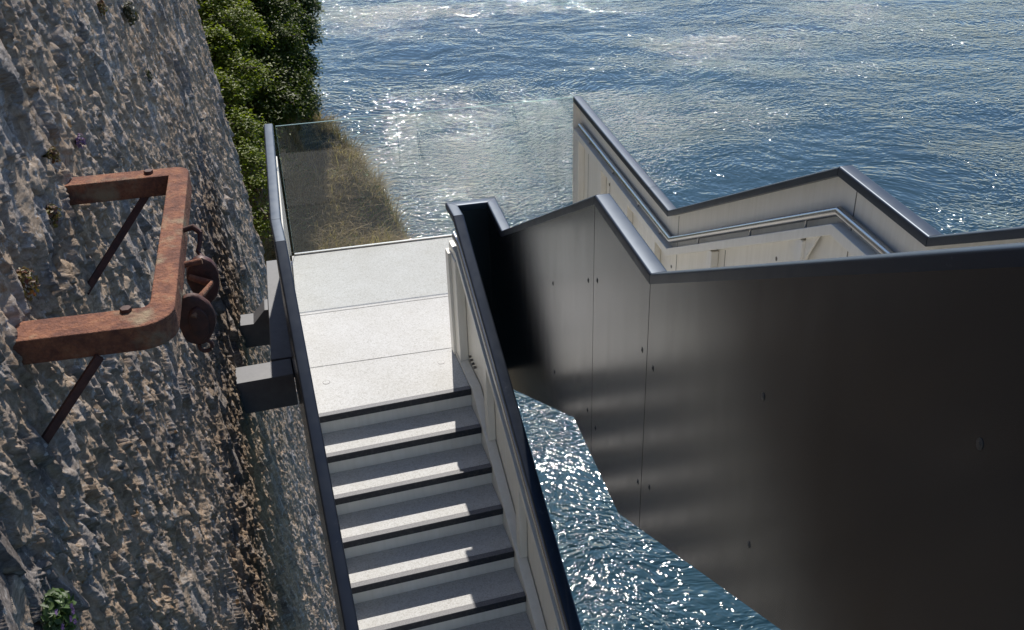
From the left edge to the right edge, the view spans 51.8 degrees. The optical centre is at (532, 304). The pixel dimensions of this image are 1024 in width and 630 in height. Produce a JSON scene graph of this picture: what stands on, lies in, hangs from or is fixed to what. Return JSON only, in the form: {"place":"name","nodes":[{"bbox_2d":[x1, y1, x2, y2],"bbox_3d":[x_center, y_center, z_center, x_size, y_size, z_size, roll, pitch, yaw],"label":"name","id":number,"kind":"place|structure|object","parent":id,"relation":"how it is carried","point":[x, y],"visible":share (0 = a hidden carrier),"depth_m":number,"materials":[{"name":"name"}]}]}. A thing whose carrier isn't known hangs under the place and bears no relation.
{"place":"outdoors","nodes":[
{"label":"outdoors","id":0,"kind":"place"},
{"bbox_2d":[0,0,339,629],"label":"stone wall","id":1,"kind":"structure","parent":0,"point":[169,485],"depth_m":5.29,"materials":[{"name":"grey stone"}]},
{"bbox_2d":[16,266,40,300],"bbox_3d":[-1.795,-0.076,3.741,0.119,0.130,0.092,25,39,37],"label":"wall plant","id":2,"kind":"object","parent":1,"relation":"attached to","point":[21,274],"depth_m":3.72,"materials":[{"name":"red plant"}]},
{"bbox_2d":[42,146,60,163],"bbox_3d":[-1.945,-0.608,4.274,0.060,0.068,0.061,21,37,32],"label":"wall plant","id":3,"kind":"object","parent":1,"relation":"attached to","point":[53,155],"depth_m":4.27,"materials":[{"name":"green plant"}]},
{"bbox_2d":[45,203,61,227],"bbox_3d":[-1.917,-0.355,4.217,0.089,0.099,0.075,20,36,31],"label":"wall plant","id":4,"kind":"object","parent":1,"relation":"attached to","point":[50,213],"depth_m":4.20,"materials":[{"name":"green plant"}]},
{"bbox_2d":[40,587,77,629],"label":"wall plant","id":5,"kind":"object","parent":1,"relation":"attached to","point":[56,611],"depth_m":3.14,"materials":[{"name":"green plant"}]},
{"bbox_2d":[74,133,85,148],"bbox_3d":[-2.093,-0.757,4.878,0.060,0.075,0.066,19,36,30],"label":"wall plant","id":6,"kind":"object","parent":1,"relation":"attached to","point":[77,141],"depth_m":4.87,"materials":[{"name":"purple plant"}]},
{"bbox_2d":[13,167,191,443],"bbox_3d":[-1.781,0.054,4.106,0.892,0.553,1.643,-8,31,-11],"label":"wall bracket","id":7,"kind":"object","parent":1,"relation":"attached to","point":[154,322],"depth_m":3.64,"materials":[{"name":"metal"}]},
{"bbox_2d":[180,224,219,352],"bbox_3d":[-1.301,-0.062,4.127,0.145,0.378,0.420,-5,31,-7],"label":"pulley block","id":8,"kind":"object","parent":7,"relation":"hanging from","point":[198,319],"depth_m":4.04,"materials":[{"name":"red metal"}]},
{"bbox_2d":[96,0,108,16],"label":"wall plant","id":9,"kind":"object","parent":1,"relation":"attached to","point":[100,4],"depth_m":6.03,"materials":[{"name":"green plant"}]},
{"bbox_2d":[123,1,137,26],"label":"wall plant","id":10,"kind":"object","parent":1,"relation":"attached to","point":[128,11],"depth_m":6.82,"materials":[{"name":"green plant"}]},
{"bbox_2d":[145,69,152,81],"bbox_3d":[-2.632,-1.569,7.209,0.080,0.086,0.092,10,32,19],"label":"wall plant","id":11,"kind":"object","parent":1,"relation":"attached to","point":[148,75],"depth_m":7.20,"materials":[{"name":"green plant"}]},
{"bbox_2d":[235,96,1023,629],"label":"staircase","id":12,"kind":"structure","parent":1,"relation":"attached to","point":[793,404],"depth_m":5.00,"materials":[{"name":"grey metal"}]},
{"bbox_2d":[201,1,402,260],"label":"cliff","id":13,"kind":"structure","parent":0,"point":[323,153],"depth_m":18.31,"materials":[{"name":"brown stone"}]},
{"bbox_2d":[197,0,281,241],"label":"ivy shrub","id":14,"kind":"object","parent":13,"relation":"on","point":[226,17],"visible":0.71,"depth_m":15.63,"materials":[{"name":"green plant"}]},
{"bbox_2d":[233,0,323,146],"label":"ivy shrub","id":15,"kind":"object","parent":13,"relation":"on","point":[291,97],"visible":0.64,"depth_m":17.08,"materials":[{"name":"green plant"}]},
{"bbox_2d":[265,0,331,125],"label":"ivy shrub","id":16,"kind":"object","parent":13,"relation":"on","point":[312,6],"visible":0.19,"depth_m":18.59,"materials":[{"name":"green plant"}]},
{"bbox_2d":[217,0,425,264],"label":"dry grass","id":17,"kind":"structure","parent":13,"relation":"on","point":[343,155],"depth_m":18.16,"materials":[{"name":"brown plant"}]},
{"bbox_2d":[306,0,1023,629],"bbox_3d":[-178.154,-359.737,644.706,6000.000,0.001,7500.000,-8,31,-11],"label":"sea","id":18,"kind":"structure","parent":0,"point":[914,106],"depth_m":36.36,"materials":[{"name":"liquid"}]}
]}

